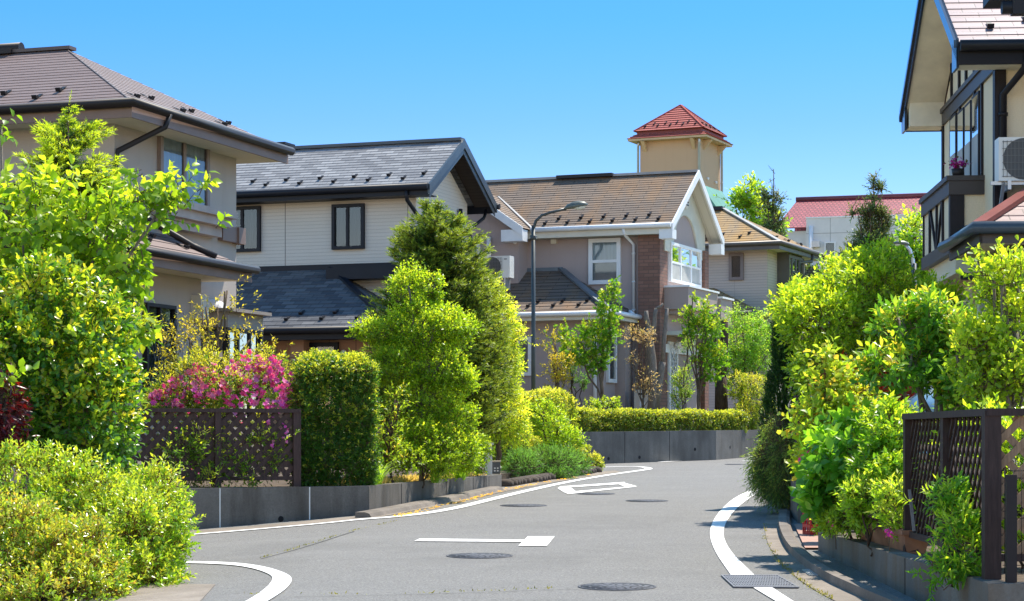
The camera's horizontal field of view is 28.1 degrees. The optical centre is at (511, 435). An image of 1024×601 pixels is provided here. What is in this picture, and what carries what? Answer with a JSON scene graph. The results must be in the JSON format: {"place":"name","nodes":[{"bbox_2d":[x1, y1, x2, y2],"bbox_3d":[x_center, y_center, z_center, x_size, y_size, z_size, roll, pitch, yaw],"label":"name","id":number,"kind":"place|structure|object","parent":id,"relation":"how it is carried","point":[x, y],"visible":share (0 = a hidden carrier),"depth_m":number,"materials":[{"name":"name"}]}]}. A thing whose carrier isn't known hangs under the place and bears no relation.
{"place":"outdoors","nodes":[
{"label":"outdoors","id":0,"kind":"place"},
{"bbox_2d":[0,42,294,482],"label":"house","id":1,"kind":"structure","parent":0,"point":[155,130],"depth_m":29.14,"materials":[{"name":"paint"}]},
{"bbox_2d":[142,302,178,407],"bbox_3d":[-4.892,-1.098,28.495,0.104,1.456,0.907,0,0,18],"label":"window","id":2,"kind":"structure","parent":1,"relation":"in","point":[168,311],"depth_m":28.49,"materials":[{"name":"brown metal"}]},
{"bbox_2d":[157,136,209,205],"bbox_3d":[-4.776,-3.919,29.866,0.060,1.181,1.530,0,0,19],"label":"window","id":3,"kind":"structure","parent":1,"relation":"in","point":[179,153],"depth_m":29.87,"materials":[{"name":"grey glass"}]},
{"bbox_2d":[201,327,226,426],"bbox_3d":[-4.419,-0.856,30.234,0.460,1.472,0.060,0,0,19],"label":"window","id":4,"kind":"structure","parent":1,"relation":"in","point":[224,345],"depth_m":30.19,"materials":[{"name":"glass"}]},
{"bbox_2d":[227,327,262,427],"bbox_3d":[-4.029,-0.856,30.748,0.080,1.472,1.200,0,0,19],"label":"window","id":5,"kind":"structure","parent":1,"relation":"in","point":[248,336],"depth_m":30.78,"materials":[{"name":"glass"}]},
{"bbox_2d":[0,467,551,514],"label":"garden soil","id":6,"kind":"structure","parent":0,"point":[283,483],"depth_m":27.44,"materials":[{"name":"soil"}]},
{"bbox_2d":[0,91,167,486],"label":"tree","id":7,"kind":"object","parent":6,"relation":"on","point":[56,145],"visible":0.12,"depth_m":24.47,"materials":[{"name":"green plant"}]},
{"bbox_2d":[138,340,302,487],"bbox_3d":[-3.553,-0.249,24.852,2.144,1.863,2.042,0,0,0],"label":"azalea shrub","id":8,"kind":"object","parent":6,"relation":"on","point":[245,385],"visible":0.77,"depth_m":24.72,"materials":[{"name":"pink plant"}]},
{"bbox_2d":[146,274,298,450],"bbox_3d":[-3.669,-0.691,25.892,2.003,2.746,1.356,0,0,0],"label":"young tree","id":9,"kind":"object","parent":6,"relation":"on","point":[204,341],"visible":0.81,"depth_m":25.87,"materials":[{"name":"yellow plant"}]},
{"bbox_2d":[153,422,299,488],"bbox_3d":[-3.319,0.271,23.738,1.740,0.926,0.656,0,0,-28],"label":"azalea shrub","id":10,"kind":"object","parent":6,"relation":"on","point":[198,451],"visible":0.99,"depth_m":23.64,"materials":[{"name":"green plant"}]},
{"bbox_2d":[284,347,384,486],"bbox_3d":[-2.172,-0.159,25.018,1.236,1.848,1.288,0,0,-9],"label":"box hedge","id":11,"kind":"object","parent":6,"relation":"on","point":[354,377],"visible":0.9,"depth_m":24.58,"materials":[{"name":"green plant"}]},
{"bbox_2d":[377,379,420,482],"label":"leafy tree","id":12,"kind":"object","parent":6,"relation":"on","point":[396,440],"visible":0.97,"depth_m":26.19,"materials":[{"name":"green plant"}]},
{"bbox_2d":[319,471,486,485],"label":"dry grass","id":13,"kind":"structure","parent":6,"relation":"on","point":[407,478],"depth_m":27.02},
{"bbox_2d":[344,255,485,480],"bbox_3d":[-1.293,-0.874,27.148,1.907,3.113,1.553,0,0,0],"label":"leafy tree","id":14,"kind":"object","parent":6,"relation":"on","point":[438,328],"visible":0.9,"depth_m":27.15,"materials":[{"name":"green plant"}]},
{"bbox_2d":[359,196,522,473],"bbox_3d":[-1.170,-1.460,30.974,2.730,4.379,2.689,0,0,0],"label":"spruce tree","id":15,"kind":"object","parent":6,"relation":"on","point":[433,242],"visible":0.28,"depth_m":30.62,"materials":[{"name":"green plant"}]},
{"bbox_2d":[471,274,539,460],"bbox_3d":[-0.255,-0.955,32.505,1.417,3.269,1.339,0,0,0],"label":"yellow conifer","id":16,"kind":"object","parent":6,"relation":"on","point":[504,434],"visible":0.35,"depth_m":32.45,"materials":[{"name":"green plant"}]},
{"bbox_2d":[509,413,543,457],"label":"shrub","id":17,"kind":"object","parent":6,"relation":"on","point":[535,438],"visible":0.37,"depth_m":35.59,"materials":[{"name":"yellow plant"}]},
{"bbox_2d":[483,385,580,469],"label":"yellow hedge","id":18,"kind":"object","parent":6,"relation":"on","point":[554,395],"visible":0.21,"depth_m":37.81,"materials":[{"name":"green plant"}]},
{"bbox_2d":[500,438,592,478],"bbox_3d":[0.687,0.531,35.084,1.264,0.975,3.178,0,0,28],"label":"juniper mound","id":19,"kind":"object","parent":6,"relation":"on","point":[562,464],"visible":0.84,"depth_m":34.65,"materials":[{"name":"green plant"}]},
{"bbox_2d":[526,396,589,467],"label":"leafy shrub","id":20,"kind":"object","parent":6,"relation":"on","point":[568,434],"visible":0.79,"depth_m":36.33,"materials":[{"name":"green plant"}]},
{"bbox_2d":[530,201,587,449],"bbox_3d":[0.879,-1.876,38.529,1.102,5.052,0.190,0,0,9],"label":"street lamp","id":21,"kind":"object","parent":6,"relation":"on","point":[578,205],"visible":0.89,"depth_m":38.56,"materials":[{"name":"metal"}]},
{"bbox_2d":[572,443,605,470],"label":"shrub","id":22,"kind":"object","parent":6,"relation":"on","point":[596,458],"visible":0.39,"depth_m":37.93,"materials":[{"name":"yellow plant"}]},
{"bbox_2d":[263,433,511,466],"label":"garden soil","id":23,"kind":"structure","parent":0,"point":[281,439],"depth_m":42.14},
{"bbox_2d":[236,137,500,432],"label":"house","id":24,"kind":"structure","parent":23,"relation":"on","point":[316,221],"depth_m":45.58,"materials":[{"name":"paint"}]},
{"bbox_2d":[236,206,260,251],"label":"window","id":25,"kind":"structure","parent":24,"relation":"in","point":[249,217],"depth_m":46.36,"materials":[{"name":"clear glass"}]},
{"bbox_2d":[309,342,338,427],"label":"window","id":26,"kind":"structure","parent":24,"relation":"in","point":[334,346],"depth_m":43.60,"materials":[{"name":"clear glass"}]},
{"bbox_2d":[331,203,364,249],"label":"window","id":27,"kind":"structure","parent":24,"relation":"in","point":[347,220],"depth_m":45.52,"materials":[{"name":"black glass"}]},
{"bbox_2d":[535,324,579,410],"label":"young tree","id":28,"kind":"object","parent":23,"relation":"on","point":[560,372],"visible":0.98,"depth_m":44.51,"materials":[{"name":"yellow plant"}]},
{"bbox_2d":[560,349,591,408],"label":"leafy shrub","id":29,"kind":"object","parent":23,"relation":"on","point":[585,382],"visible":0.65,"depth_m":45.59,"materials":[{"name":"green plant"}]},
{"bbox_2d":[543,274,624,408],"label":"maple tree","id":30,"kind":"object","parent":23,"relation":"on","point":[605,337],"visible":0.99,"depth_m":45.12,"materials":[{"name":"green plant"}]},
{"bbox_2d":[583,394,621,409],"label":"shrub","id":31,"kind":"object","parent":23,"relation":"on","point":[615,403],"visible":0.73,"depth_m":44.26,"materials":[{"name":"green plant"}]},
{"bbox_2d":[622,320,668,407],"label":"bare shrub","id":32,"kind":"object","parent":23,"relation":"on","point":[643,385],"visible":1,"depth_m":45.71,"materials":[{"name":"beige plant"}]},
{"bbox_2d":[644,303,668,410],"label":"pruned tree","id":33,"kind":"object","parent":23,"relation":"on","point":[652,367],"visible":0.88,"depth_m":46.14,"materials":[{"name":"brown plant"}]},
{"bbox_2d":[564,405,751,432],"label":"clipped hedge","id":34,"kind":"object","parent":23,"relation":"on","point":[632,419],"visible":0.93,"depth_m":44.22,"materials":[{"name":"green plant"}]},
{"bbox_2d":[665,336,696,409],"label":"leafy shrub","id":35,"kind":"object","parent":23,"relation":"on","point":[678,383],"visible":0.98,"depth_m":47.56,"materials":[{"name":"green plant"}]},
{"bbox_2d":[672,290,735,430],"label":"maple tree","id":36,"kind":"object","parent":23,"relation":"on","point":[706,323],"visible":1,"depth_m":46.94,"materials":[{"name":"green plant"}]},
{"bbox_2d":[713,320,728,410],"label":"cut tree","id":37,"kind":"object","parent":23,"relation":"on","point":[721,401],"visible":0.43,"depth_m":48.50,"materials":[{"name":"plant"}]},
{"bbox_2d":[717,301,771,424],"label":"leafy tree","id":38,"kind":"object","parent":23,"relation":"on","point":[755,352],"visible":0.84,"depth_m":50.25,"materials":[{"name":"green plant"}]},
{"bbox_2d":[723,368,776,429],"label":"leafy shrub","id":39,"kind":"object","parent":23,"relation":"on","point":[745,404],"visible":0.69,"depth_m":48.00,"materials":[{"name":"yellow plant"}]},
{"bbox_2d":[5,457,916,600],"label":"road","id":40,"kind":"structure","parent":0,"point":[697,534],"depth_m":18.98,"materials":[{"name":"asphalt"}]},
{"bbox_2d":[0,363,39,498],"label":"red leaf shrub","id":41,"kind":"object","parent":40,"relation":"on","point":[10,418],"visible":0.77,"depth_m":18.43,"materials":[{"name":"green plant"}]},
{"bbox_2d":[0,488,144,600],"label":"hedge shrub","id":42,"kind":"object","parent":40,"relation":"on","point":[28,570],"visible":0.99,"depth_m":15.04,"materials":[{"name":"green plant"}]},
{"bbox_2d":[0,244,156,492],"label":"glossy shrub","id":43,"kind":"object","parent":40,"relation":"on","point":[92,379],"visible":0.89,"depth_m":19.17,"materials":[{"name":"green plant"}]},
{"bbox_2d":[0,426,205,587],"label":"hedge shrub","id":44,"kind":"object","parent":40,"relation":"on","point":[156,542],"visible":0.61,"depth_m":16.54,"materials":[{"name":"green plant"}]},
{"bbox_2d":[117,583,214,600],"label":"concrete apron","id":45,"kind":"object","parent":40,"relation":"on","point":[189,592],"visible":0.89,"depth_m":15.12,"materials":[{"name":"concrete"}]},
{"bbox_2d":[153,456,194,532],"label":"hedge shrub","id":46,"kind":"object","parent":40,"relation":"on","point":[185,494],"visible":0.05,"depth_m":17.77,"materials":[{"name":"green plant"}]},
{"bbox_2d":[186,470,618,533],"bbox_3d":[-0.153,0.865,30.165,1.727,0.423,17.256,0,0,20],"label":"gutter","id":47,"kind":"object","parent":40,"relation":"on","point":[352,517],"visible":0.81,"depth_m":23.71,"materials":[{"name":"concrete"}]},
{"bbox_2d":[355,486,502,517],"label":"kerb","id":48,"kind":"structure","parent":40,"relation":"on","point":[417,504],"depth_m":26.11,"materials":[{"name":"concrete"}]},
{"bbox_2d":[446,553,512,558],"bbox_3d":[-0.286,1.061,18.092,0.588,0.007,0.588,0,1,0],"label":"manhole cover","id":49,"kind":"object","parent":40,"relation":"on","point":[479,555],"visible":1,"depth_m":18.07,"materials":[{"name":"metal"}]},
{"bbox_2d":[502,466,601,486],"bbox_3d":[0.688,0.688,34.712,0.319,0.253,6.145,0,0,16],"label":"stone edging","id":50,"kind":"object","parent":40,"relation":"on","point":[517,481],"visible":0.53,"depth_m":33.22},
{"bbox_2d":[578,582,655,590],"bbox_3d":[0.778,1.118,15.177,0.582,0.010,0.582,0,2,0],"label":"manhole cover","id":51,"kind":"object","parent":40,"relation":"on","point":[614,586],"visible":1,"depth_m":15.15,"materials":[{"name":"metal"}]},
{"bbox_2d":[721,575,798,587],"bbox_3d":[1.870,1.105,15.557,0.479,0.029,1.026,0,0,0],"label":"drain grate","id":52,"kind":"object","parent":40,"relation":"on","point":[751,581],"visible":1,"depth_m":15.49,"materials":[{"name":"metal"}]},
{"bbox_2d":[794,524,817,547],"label":"driveway","id":53,"kind":"structure","parent":40,"relation":"on","point":[809,541],"depth_m":20.02,"materials":[{"name":"concrete"}]},
{"bbox_2d":[896,388,1023,519],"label":"parked car","id":54,"kind":"object","parent":53,"relation":"on","point":[912,400],"visible":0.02,"depth_m":19.55,"materials":[{"name":"silver metal"}]},
{"bbox_2d":[778,506,904,600],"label":"kerb","id":55,"kind":"structure","parent":40,"relation":"on","point":[800,553],"depth_m":16.03,"materials":[{"name":"concrete"}]},
{"bbox_2d":[0,0,940,230],"label":"sky","id":56,"kind":"structure","parent":0,"point":[810,91],"materials":[{"name":"blue"}]},
{"bbox_2d":[467,169,733,431],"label":"house","id":57,"kind":"structure","parent":0,"point":[647,235],"depth_m":49.56,"materials":[{"name":"grey paint"}]},
{"bbox_2d":[484,256,513,289],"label":"air conditioner","id":58,"kind":"object","parent":57,"relation":"on","point":[505,264],"visible":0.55,"depth_m":48.88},
{"bbox_2d":[504,337,530,375],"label":"window","id":59,"kind":"structure","parent":57,"relation":"in","point":[527,355],"depth_m":48.58,"materials":[{"name":"clear glass"}]},
{"bbox_2d":[588,238,620,284],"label":"window","id":60,"kind":"structure","parent":57,"relation":"in","point":[604,254],"depth_m":49.53,"materials":[{"name":"white glass"}]},
{"bbox_2d":[606,336,616,382],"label":"window","id":61,"kind":"structure","parent":57,"relation":"in","point":[611,374],"depth_m":48.65,"materials":[{"name":"white glass"}]},
{"bbox_2d":[668,340,677,424],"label":"door","id":62,"kind":"structure","parent":57,"relation":"in","point":[672,357],"depth_m":49.50,"materials":[{"name":"clear glass"}]},
{"bbox_2d":[668,241,701,287],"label":"window","id":63,"kind":"structure","parent":57,"relation":"in","point":[684,266],"depth_m":50.52,"materials":[{"name":"white"}]},
{"bbox_2d":[765,502,867,600],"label":"pavement","id":64,"kind":"structure","parent":0,"point":[772,534],"depth_m":17.02,"materials":[{"name":"concrete"}]},
{"bbox_2d":[762,523,832,598],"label":"moss","id":65,"kind":"object","parent":64,"relation":"on","point":[810,585],"visible":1,"depth_m":16.07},
{"bbox_2d":[845,533,1023,581],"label":"garden soil","id":66,"kind":"structure","parent":0,"point":[1020,577],"depth_m":13.84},
{"bbox_2d":[776,336,889,480],"bbox_3d":[2.902,0.016,18.241,1.053,1.844,1.061,0,0,0],"label":"climbing shrub","id":67,"kind":"object","parent":66,"relation":"on","point":[829,396],"visible":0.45,"depth_m":18.21,"materials":[{"name":"green plant"}]},
{"bbox_2d":[843,387,924,517],"bbox_3d":[3.000,0.271,16.497,0.682,1.335,1.189,0,0,9],"label":"leafy shrub","id":68,"kind":"object","parent":66,"relation":"on","point":[883,442],"visible":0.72,"depth_m":16.37,"materials":[{"name":"green plant"}]},
{"bbox_2d":[840,280,987,526],"bbox_3d":[3.520,-0.190,17.362,1.264,2.274,1.341,0,0,28],"label":"photinia tree","id":69,"kind":"object","parent":66,"relation":"on","point":[917,356],"visible":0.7,"depth_m":17.28,"materials":[{"name":"green plant"}]},
{"bbox_2d":[898,466,980,600],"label":"azalea shrub","id":70,"kind":"object","parent":66,"relation":"on","point":[954,500],"visible":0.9,"depth_m":12.81,"materials":[{"name":"green plant"}]},
{"bbox_2d":[888,391,1020,532],"bbox_3d":[3.190,0.314,14.803,0.694,1.248,1.753,0,0,-9],"label":"leafy shrub","id":71,"kind":"object","parent":66,"relation":"on","point":[989,403],"visible":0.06,"depth_m":14.32,"materials":[{"name":"green plant"}]},
{"bbox_2d":[939,235,1023,549],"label":"leafy tree","id":72,"kind":"object","parent":66,"relation":"on","point":[989,349],"visible":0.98,"depth_m":15.56,"materials":[{"name":"green plant"}]},
{"bbox_2d":[962,407,1023,568],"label":"azalea shrub","id":73,"kind":"object","parent":66,"relation":"on","point":[1016,435],"visible":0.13,"depth_m":13.60,"materials":[{"name":"green plant"}]},
{"bbox_2d":[1003,470,1023,582],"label":"fence post","id":74,"kind":"object","parent":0,"point":[1010,511],"visible":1,"depth_m":12.10,"materials":[{"name":"wood"}]},
{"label":"garden soil","id":75,"kind":"structure","parent":0,"visible":0},
{"bbox_2d":[705,206,827,429],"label":"house","id":76,"kind":"structure","parent":75,"relation":"on","point":[753,265],"depth_m":60.34,"materials":[{"name":"beige"}]},
{"bbox_2d":[729,253,743,279],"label":"window","id":77,"kind":"structure","parent":76,"relation":"in","point":[736,260],"depth_m":60.36,"materials":[{"name":"brown glass"}]},
{"bbox_2d":[787,254,803,287],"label":"window","id":78,"kind":"structure","parent":76,"relation":"in","point":[794,266],"depth_m":61.28,"materials":[{"name":"glass"}]},
{"bbox_2d":[847,202,927,294],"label":"background tree","id":79,"kind":"object","parent":75,"relation":"on","point":[910,236],"visible":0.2,"depth_m":57.70,"materials":[{"name":"green plant"}]},
{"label":"garden soil","id":80,"kind":"structure","parent":0,"visible":0},
{"bbox_2d":[756,317,803,442],"bbox_3d":[3.484,-0.455,26.209,0.741,2.190,0.772,0,0,0],"label":"cypress tree","id":81,"kind":"object","parent":80,"relation":"on","point":[776,375],"visible":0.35,"depth_m":26.07,"materials":[{"name":"green plant"}]},
{"bbox_2d":[767,232,970,416],"bbox_3d":[4.107,-0.868,23.420,2.376,2.943,2.087,0,0,0],"label":"leafy tree","id":82,"kind":"object","parent":80,"relation":"on","point":[850,302],"visible":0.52,"depth_m":23.12,"materials":[{"name":"green plant"}]},
{"bbox_2d":[836,349,914,407],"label":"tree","id":83,"kind":"object","parent":80,"relation":"on","point":[909,392],"visible":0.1,"depth_m":22.33,"materials":[{"name":"green plant"}]},
{"bbox_2d":[899,0,1023,338],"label":"house","id":84,"kind":"structure","parent":80,"relation":"on","point":[963,90],"depth_m":24.92,"materials":[{"name":"beige paint"}]},
{"bbox_2d":[949,112,957,174],"bbox_3d":[5.889,-3.541,27.351,0.034,1.452,0.541,0,0,4],"label":"window","id":85,"kind":"structure","parent":84,"relation":"in","point":[953,120],"depth_m":27.34,"materials":[{"name":"white"}]},
{"bbox_2d":[943,155,971,174],"bbox_3d":[5.461,-3.289,25.078,0.345,0.260,0.201,0,0,-21],"label":"flower pot","id":86,"kind":"object","parent":84,"relation":"on","point":[957,169],"visible":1,"depth_m":25.04,"materials":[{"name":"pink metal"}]},
{"bbox_2d":[957,107,963,174],"bbox_3d":[5.843,-3.524,26.675,0.034,1.417,0.514,0,0,4],"label":"window","id":87,"kind":"structure","parent":84,"relation":"in","point":[960,115],"depth_m":26.65,"materials":[{"name":"white"}]},
{"bbox_2d":[964,100,970,174],"bbox_3d":[5.809,-3.522,26.066,0.034,1.413,0.491,0,0,4],"label":"window","id":88,"kind":"structure","parent":84,"relation":"in","point":[967,108],"depth_m":26.03,"materials":[{"name":"white"}]},
{"bbox_2d":[971,90,979,174],"bbox_3d":[5.767,-3.527,25.452,0.034,1.424,0.535,0,0,4],"label":"window","id":89,"kind":"structure","parent":84,"relation":"in","point":[975,100],"depth_m":25.38,"materials":[{"name":"white"}]},
{"bbox_2d":[990,137,1023,203],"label":"air conditioner","id":90,"kind":"object","parent":84,"relation":"attached to","point":[1009,161],"visible":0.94,"depth_m":23.50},
{"bbox_3d":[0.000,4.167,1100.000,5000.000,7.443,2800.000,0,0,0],"label":"ground","id":91,"kind":"structure","parent":0,"visible":0},
{"bbox_2d":[0,108,232,500],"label":"broadleaf tree","id":92,"kind":"object","parent":91,"relation":"on","point":[88,242],"visible":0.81,"depth_m":20.65,"materials":[{"name":"green plant"}]},
{"bbox_2d":[100,475,501,528],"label":"retaining wall","id":93,"kind":"structure","parent":91,"relation":"on","point":[229,507],"depth_m":23.97,"materials":[{"name":"concrete"}]},
{"bbox_2d":[21,408,300,488],"bbox_3d":[-3.989,0.144,23.491,3.214,0.912,0.120,0,0,-21],"label":"lattice fence","id":94,"kind":"object","parent":93,"relation":"on","point":[216,421],"visible":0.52,"depth_m":23.75,"materials":[{"name":"brown wood"}]},
{"bbox_2d":[384,422,483,487],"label":"shrub","id":95,"kind":"object","parent":93,"relation":"on","point":[422,453],"visible":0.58,"depth_m":26.75,"materials":[{"name":"green plant"}]},
{"bbox_2d":[463,426,495,475],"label":"shrub","id":96,"kind":"object","parent":93,"relation":"on","point":[486,450],"visible":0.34,"depth_m":30.09,"materials":[{"name":"green plant"}]},
{"bbox_2d":[627,104,734,212],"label":"tower","id":97,"kind":"structure","parent":91,"relation":"on","point":[680,137],"depth_m":80.60,"materials":[{"name":"paint"}]},
{"bbox_2d":[518,430,856,464],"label":"retaining wall","id":98,"kind":"structure","parent":91,"relation":"on","point":[634,446],"depth_m":43.72,"materials":[{"name":"concrete"}]},
{"bbox_2d":[713,170,792,238],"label":"background tree","id":99,"kind":"object","parent":91,"relation":"on","point":[743,200],"visible":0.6,"depth_m":75.67,"materials":[{"name":"green plant"}]},
{"bbox_2d":[750,165,791,236],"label":"background conifer","id":100,"kind":"object","parent":91,"relation":"on","point":[773,224],"visible":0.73,"depth_m":71.94,"materials":[{"name":"green plant"}]},
{"bbox_2d":[764,246,878,331],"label":"background tree","id":101,"kind":"object","parent":91,"relation":"on","point":[832,258],"visible":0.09,"depth_m":59.65,"materials":[{"name":"green plant"}]},
{"bbox_2d":[789,478,921,522],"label":"retaining wall","id":102,"kind":"structure","parent":91,"relation":"on","point":[796,514],"depth_m":23.37,"materials":[{"name":"concrete"}]},
{"bbox_2d":[740,412,794,513],"bbox_3d":[3.168,0.352,24.658,0.936,1.289,1.304,0,0,0],"label":"hanging juniper","id":103,"kind":"object","parent":102,"relation":"on","point":[769,469],"visible":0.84,"depth_m":24.38,"materials":[{"name":"green plant"}]},
{"bbox_2d":[781,193,931,396],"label":"hall building","id":104,"kind":"structure","parent":91,"relation":"on","point":[822,224],"depth_m":96.28,"materials":[{"name":"white concrete"}]},
{"bbox_2d":[835,171,900,257],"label":"background conifer","id":105,"kind":"object","parent":91,"relation":"on","point":[872,214],"visible":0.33,"depth_m":65.89,"materials":[{"name":"green plant"}]},
{"bbox_2d":[818,530,1023,600],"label":"retaining wall","id":106,"kind":"structure","parent":91,"relation":"on","point":[883,564],"depth_m":14.64,"materials":[{"name":"concrete"}]},
{"bbox_2d":[788,391,899,538],"bbox_3d":[2.836,0.280,17.085,1.059,1.324,1.179,0,0,0],"label":"bush","id":107,"kind":"object","parent":106,"relation":"on","point":[816,483],"visible":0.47,"depth_m":17.00,"materials":[{"name":"green plant"}]},
{"bbox_2d":[809,464,918,556],"bbox_3d":[2.843,0.580,16.816,0.742,0.721,2.917,0,0,0],"label":"shrub","id":108,"kind":"object","parent":106,"relation":"on","point":[850,511],"visible":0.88,"depth_m":16.01,"materials":[{"name":"green plant"}]},
{"bbox_2d":[870,523,900,546],"bbox_3d":[3.020,0.797,16.320,0.230,0.175,0.650,0,0,-2],"label":"planter trough","id":109,"kind":"object","parent":106,"relation":"on","point":[879,533],"visible":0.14,"depth_m":16.31,"materials":[{"name":"ceramic"}]},
{"bbox_2d":[884,527,930,553],"bbox_3d":[3.020,0.797,15.640,0.230,0.175,0.650,0,0,-2],"label":"planter trough","id":110,"kind":"object","parent":106,"relation":"on","point":[903,538],"visible":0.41,"depth_m":15.36,"materials":[{"name":"ceramic"}]},
{"bbox_2d":[902,409,982,563],"bbox_3d":[2.963,0.353,13.953,0.120,1.034,2.986,0,0,1],"label":"lattice fence","id":111,"kind":"object","parent":106,"relation":"on","point":[949,429],"visible":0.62,"depth_m":14.36,"materials":[{"name":"brown wood"}]},
{"bbox_2d":[981,408,1023,579],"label":"lattice fence","id":112,"kind":"object","parent":106,"relation":"on","point":[995,458],"visible":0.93,"depth_m":12.37,"materials":[{"name":"brown wood"}]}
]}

